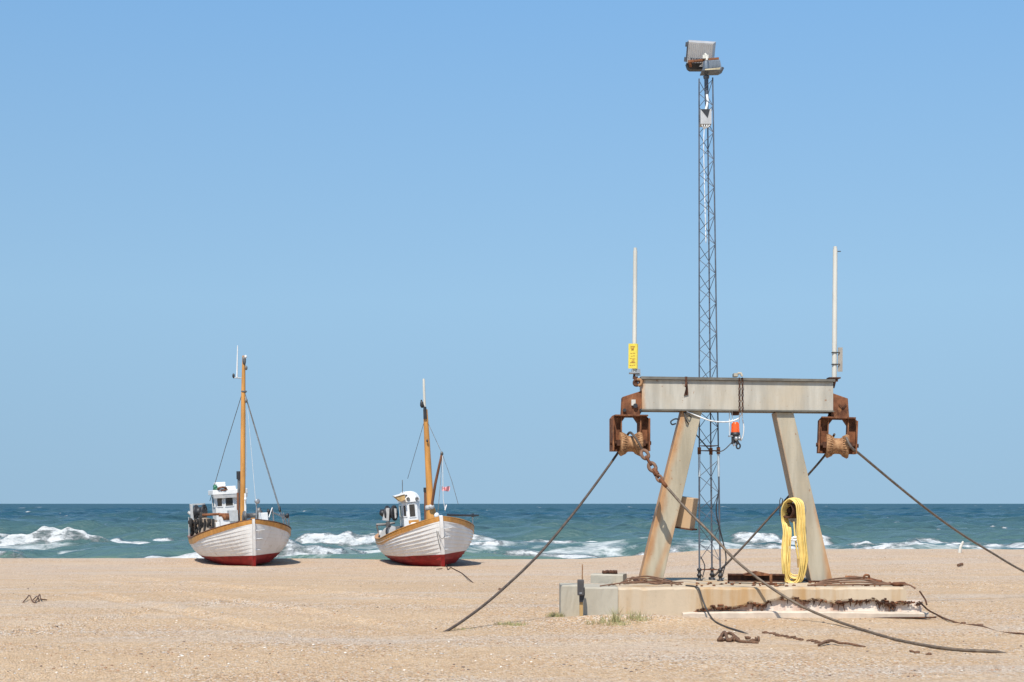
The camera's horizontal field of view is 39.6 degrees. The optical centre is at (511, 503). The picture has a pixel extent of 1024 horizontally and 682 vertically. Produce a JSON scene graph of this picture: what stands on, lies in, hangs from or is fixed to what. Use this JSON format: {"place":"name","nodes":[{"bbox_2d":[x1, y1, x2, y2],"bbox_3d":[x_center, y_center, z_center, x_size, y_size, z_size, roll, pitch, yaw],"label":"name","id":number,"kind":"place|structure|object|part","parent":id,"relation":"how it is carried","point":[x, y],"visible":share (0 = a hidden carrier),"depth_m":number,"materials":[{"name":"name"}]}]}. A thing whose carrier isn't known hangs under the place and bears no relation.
{"place":"outdoors","nodes":[
{"label":"outdoors","id":0,"kind":"place"},
{"bbox_2d":[0,549,1023,681],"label":"beach","id":1,"kind":"structure","parent":0,"point":[167,592],"depth_m":21.42,"materials":[{"name":"beige sand"}]},
{"bbox_2d":[23,594,46,602],"bbox_3d":[-9.166,1.831,27.424,0.409,0.098,1.408,0,0,-12],"label":"driftwood","id":2,"kind":"object","parent":1,"relation":"on","point":[34,598],"visible":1,"depth_m":27.33,"materials":[{"name":"brown wood"}]},
{"bbox_2d":[187,345,290,565],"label":"fishing boat","id":3,"kind":"object","parent":1,"relation":"on","point":[229,533],"visible":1,"depth_m":54.65,"materials":[{"name":"white paint"}]},
{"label":"window","id":4,"kind":"part","parent":3,"relation":"part of","materials":[{"name":"black glass"}]},
{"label":"window","id":5,"kind":"part","parent":3,"relation":"part of","materials":[{"name":"black glass"}]},
{"bbox_2d":[374,379,478,566],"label":"fishing boat","id":6,"kind":"object","parent":1,"relation":"on","point":[433,538],"visible":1,"depth_m":53.65,"materials":[{"name":"white paint"}]},
{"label":"window","id":7,"kind":"part","parent":6,"relation":"part of","materials":[{"name":"grey glass"}]},
{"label":"window","id":8,"kind":"part","parent":6,"relation":"part of","materials":[{"name":"grey glass"}]},
{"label":"window","id":9,"kind":"part","parent":6,"relation":"part of","materials":[{"name":"grey glass"}]},
{"bbox_2d":[436,564,473,582],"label":"mooring chain","id":10,"kind":"object","parent":1,"relation":"on","point":[458,571],"visible":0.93,"depth_m":49.11,"materials":[{"name":"metal"}]},
{"bbox_2d":[493,621,525,625],"bbox_3d":[-0.029,1.834,21.826,0.540,0.090,0.365,0,0,0],"label":"grass tuft","id":11,"kind":"object","parent":1,"relation":"on","point":[508,623],"visible":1,"depth_m":21.83,"materials":[{"name":"plant"}]},
{"bbox_2d":[0,552,1023,676],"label":"pebbles","id":12,"kind":"object","parent":1,"relation":"on","point":[426,652],"visible":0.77,"depth_m":17.20,"materials":[{"name":"stone"}]},
{"bbox_2d":[546,611,564,616],"bbox_3d":[0.711,1.822,23.499,0.334,0.118,0.274,0,0,0],"label":"grass tuft","id":13,"kind":"object","parent":1,"relation":"on","point":[555,615],"visible":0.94,"depth_m":23.47,"materials":[{"name":"plant"}]},
{"bbox_2d":[559,583,578,616],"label":"concrete block","id":14,"kind":"structure","parent":1,"relation":"on","point":[568,601],"depth_m":23.50,"materials":[{"name":"grey concrete"}]},
{"bbox_2d":[577,579,584,615],"bbox_3d":[1.092,1.550,22.457,0.119,0.703,0.145,0,0,0],"label":"socket post","id":15,"kind":"object","parent":1,"relation":"on","point":[580,589],"visible":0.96,"depth_m":22.40,"materials":[{"name":"grey plastic"}]},
{"bbox_2d":[583,583,617,614],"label":"concrete block","id":16,"kind":"structure","parent":1,"relation":"on","point":[599,599],"depth_m":22.68,"materials":[{"name":"grey concrete"}]},
{"bbox_2d":[584,616,637,625],"bbox_3d":[1.519,1.778,21.764,0.852,0.180,0.527,0,0,0],"label":"grass tuft","id":17,"kind":"object","parent":1,"relation":"on","point":[609,621],"visible":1,"depth_m":21.73,"materials":[{"name":"plant"}]},
{"bbox_2d":[605,607,626,621],"bbox_3d":[1.628,1.700,21.956,0.328,0.282,0.376,0,0,40],"label":"grass tuft","id":18,"kind":"object","parent":1,"relation":"on","point":[614,617],"visible":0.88,"depth_m":21.94,"materials":[{"name":"plant"}]},
{"bbox_2d":[623,611,649,621],"bbox_3d":[1.898,1.726,22.060,0.614,0.218,0.305,0,0,0],"label":"grass tuft","id":19,"kind":"object","parent":1,"relation":"on","point":[639,617],"visible":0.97,"depth_m":22.06,"materials":[{"name":"plant"}]},
{"bbox_2d":[717,631,759,643],"bbox_3d":[3.053,1.803,19.076,0.615,0.143,0.511,0,0,23],"label":"rusty chain heap","id":20,"kind":"object","parent":1,"relation":"on","point":[735,638],"visible":1,"depth_m":18.95,"materials":[{"name":"brown metal"}]},
{"bbox_2d":[615,578,935,618],"bbox_3d":[4.219,1.842,24.144,5.047,1.016,3.112,0,0,0],"label":"concrete foundation","id":21,"kind":"object","parent":1,"relation":"on","point":[741,600],"visible":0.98,"depth_m":22.70,"materials":[{"name":"concrete"}]},
{"bbox_2d":[591,573,626,583],"bbox_3d":[1.647,1.272,24.199,0.551,0.163,0.408,0,0,14],"label":"concrete block","id":22,"kind":"object","parent":21,"relation":"on","point":[607,578],"depth_m":24.01,"materials":[{"name":"grey concrete"}]},
{"bbox_2d":[602,570,617,573],"bbox_3d":[1.659,1.165,24.149,0.270,0.079,0.136,0,0,0],"label":"scrap iron","id":23,"kind":"object","parent":22,"relation":"on","point":[609,572],"visible":1,"depth_m":24.13,"materials":[{"name":"brown metal"}]},
{"bbox_2d":[600,575,682,585],"bbox_3d":[2.233,1.268,23.380,1.052,0.138,1.616,0,0,26],"label":"old wire coil","id":24,"kind":"object","parent":21,"relation":"on","point":[659,579],"visible":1,"depth_m":23.28,"materials":[{"name":"metal"}]},
{"bbox_2d":[684,40,726,580],"bbox_3d":[3.361,-3.391,24.805,0.697,9.459,0.537,0,0,0],"label":"light mast","id":25,"kind":"object","parent":21,"relation":"on","point":[700,56],"visible":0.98,"depth_m":24.70,"materials":[{"name":"grey metal"}]},
{"bbox_2d":[685,585,747,633],"bbox_3d":[3.178,1.600,21.638,0.237,0.579,2.817,0,0,-11],"label":"cable","id":26,"kind":"object","parent":21,"relation":"hanging from","point":[737,630],"visible":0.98,"depth_m":22.45,"materials":[{"name":"rubber"}]},
{"bbox_2d":[620,246,848,581],"bbox_3d":[3.809,-1.517,24.375,3.882,5.757,0.897,0,0,0],"label":"winch gantry","id":27,"kind":"object","parent":21,"relation":"on","point":[782,400],"visible":0.93,"depth_m":24.24,"materials":[{"name":"paint"}]},
{"bbox_2d":[609,414,650,455],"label":"pulley block","id":28,"kind":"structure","parent":27,"relation":"hanging from","point":[621,443],"depth_m":24.22,"materials":[{"name":"metal"}]},
{"bbox_2d":[443,431,642,631],"bbox_3d":[0.579,0.356,22.343,0.655,3.179,5.182,0,0,37],"label":"wire rope","id":29,"kind":"object","parent":28,"relation":"hanging from","point":[540,552],"visible":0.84,"depth_m":22.75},
{"bbox_2d":[639,448,667,487],"bbox_3d":[2.368,-0.593,23.799,0.154,0.676,0.608,0,0,-42],"label":"chain sling","id":30,"kind":"object","parent":29,"relation":"hanging from","point":[656,473],"visible":1,"depth_m":23.77,"materials":[{"name":"metal"}]},
{"bbox_2d":[666,486,1005,652],"bbox_3d":[4.688,0.816,20.812,1.118,2.260,7.011,0,0,-29],"label":"wire rope","id":31,"kind":"object","parent":30,"relation":"hanging from","point":[811,610],"visible":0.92,"depth_m":21.75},
{"bbox_2d":[683,412,709,449],"bbox_3d":[3.157,-1.242,24.423,0.141,0.646,0.665,0,0,42],"label":"cable","id":32,"kind":"object","parent":27,"relation":"attached to","point":[696,435],"visible":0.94,"depth_m":24.23,"materials":[{"name":"rubber"}]},
{"bbox_2d":[687,411,741,422],"bbox_3d":[3.450,-1.480,24.240,0.966,0.198,0.052,0,0,-3],"label":"cable","id":33,"kind":"object","parent":27,"relation":"hanging from","point":[715,421],"visible":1,"depth_m":24.24,"materials":[{"name":"white plastic"}]},
{"bbox_2d":[728,411,743,448],"bbox_3d":[3.832,-1.256,24.284,0.262,0.665,0.196,0,0,0],"label":"warning lamp","id":34,"kind":"object","parent":27,"relation":"hanging from","point":[735,435],"visible":1,"depth_m":24.25,"materials":[{"name":"orange plastic"}]},
{"bbox_2d":[732,372,743,411],"bbox_3d":[3.823,-1.889,24.218,0.133,0.688,0.281,0,0,-21],"label":"hanging chain","id":35,"kind":"object","parent":27,"relation":"hanging from","point":[736,374],"visible":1,"depth_m":24.12,"materials":[{"name":"brown metal"}]},
{"bbox_2d":[781,497,807,582],"bbox_3d":[4.747,0.631,23.971,0.436,1.473,0.297,0,0,40],"label":"hose coil","id":36,"kind":"object","parent":27,"relation":"hanging from","point":[801,542],"visible":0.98,"depth_m":23.94,"materials":[{"name":"yellow plastic"}]},
{"bbox_2d":[816,416,858,458],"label":"pulley block","id":37,"kind":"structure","parent":27,"relation":"hanging from","point":[828,445],"depth_m":24.21,"materials":[{"name":"metal"}]},
{"bbox_2d":[709,433,835,578],"bbox_3d":[4.551,0.071,24.828,2.195,2.550,0.395,0,0,19],"label":"wire rope","id":38,"kind":"object","parent":37,"relation":"hanging from","point":[769,517],"visible":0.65,"depth_m":24.90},
{"bbox_2d":[845,437,1023,571],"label":"wire rope","id":39,"kind":"object","parent":37,"relation":"hanging from","point":[919,503],"visible":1,"depth_m":25.92,"materials":[{"name":"metal"}]},
{"bbox_2d":[728,573,784,581],"bbox_3d":[4.089,1.243,23.825,0.941,0.130,0.200,0,0,9],"label":"rusty rail","id":40,"kind":"object","parent":21,"relation":"on","point":[735,577],"visible":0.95,"depth_m":23.80,"materials":[{"name":"brown metal"}]},
{"bbox_2d":[743,571,776,584],"bbox_3d":[4.106,1.234,23.596,0.517,0.211,0.629,0,0,0],"label":"rusty plate","id":41,"kind":"object","parent":21,"relation":"on","point":[757,573],"visible":0.9,"depth_m":23.67,"materials":[{"name":"metal"}]},
{"bbox_2d":[696,581,890,586],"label":"rust flakes","id":42,"kind":"object","parent":21,"relation":"on","point":[733,583],"visible":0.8,"depth_m":23.18,"materials":[{"name":"metal"}]},
{"bbox_2d":[807,576,915,588],"bbox_3d":[5.647,1.283,23.181,1.717,0.178,0.639,0,0,5],"label":"old wire coil","id":43,"kind":"object","parent":21,"relation":"on","point":[830,582],"visible":0.91,"depth_m":23.16,"materials":[{"name":"metal"}]},
{"bbox_2d":[845,574,906,586],"bbox_3d":[5.925,1.249,23.196,1.024,0.199,0.178,0,0,30],"label":"iron shackle bar","id":44,"kind":"object","parent":21,"relation":"on","point":[899,584],"visible":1,"depth_m":23.21,"materials":[{"name":"brown metal"}]},
{"bbox_2d":[762,631,820,643],"bbox_3d":[3.829,1.844,19.599,0.197,0.043,1.711,0,0,-17],"label":"weed line","id":45,"kind":"object","parent":1,"relation":"on","point":[793,637],"visible":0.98,"depth_m":19.54,"materials":[{"name":"brown plant"}]},
{"bbox_2d":[817,639,865,646],"bbox_3d":[4.272,1.831,18.554,0.640,0.098,0.325,0,0,0],"label":"driftwood","id":46,"kind":"object","parent":1,"relation":"on","point":[834,641],"visible":1,"depth_m":18.54,"materials":[{"name":"brown wood"}]},
{"bbox_2d":[909,622,982,654],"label":"weed scraps","id":47,"kind":"object","parent":1,"relation":"on","point":[928,653],"visible":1,"depth_m":17.78,"materials":[{"name":"brown plant"}]},
{"bbox_2d":[958,541,963,552],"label":"pale post","id":48,"kind":"object","parent":1,"relation":"on","point":[960,547],"visible":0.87,"depth_m":56.41,"materials":[{"name":"white plastic"}]},
{"bbox_2d":[918,601,1023,634],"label":"wire rope","id":49,"kind":"object","parent":1,"relation":"on","point":[926,608],"visible":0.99,"depth_m":21.92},
{"bbox_2d":[0,504,1023,559],"bbox_3d":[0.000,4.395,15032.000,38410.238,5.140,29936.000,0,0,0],"label":"sea","id":50,"kind":"structure","parent":0,"point":[501,531],"depth_m":188.99,"materials":[{"name":"liquid"}]},
{"bbox_2d":[0,0,1023,503],"label":"sky","id":51,"kind":"structure","parent":0,"point":[369,201],"materials":[{"name":"blue"}]}
]}

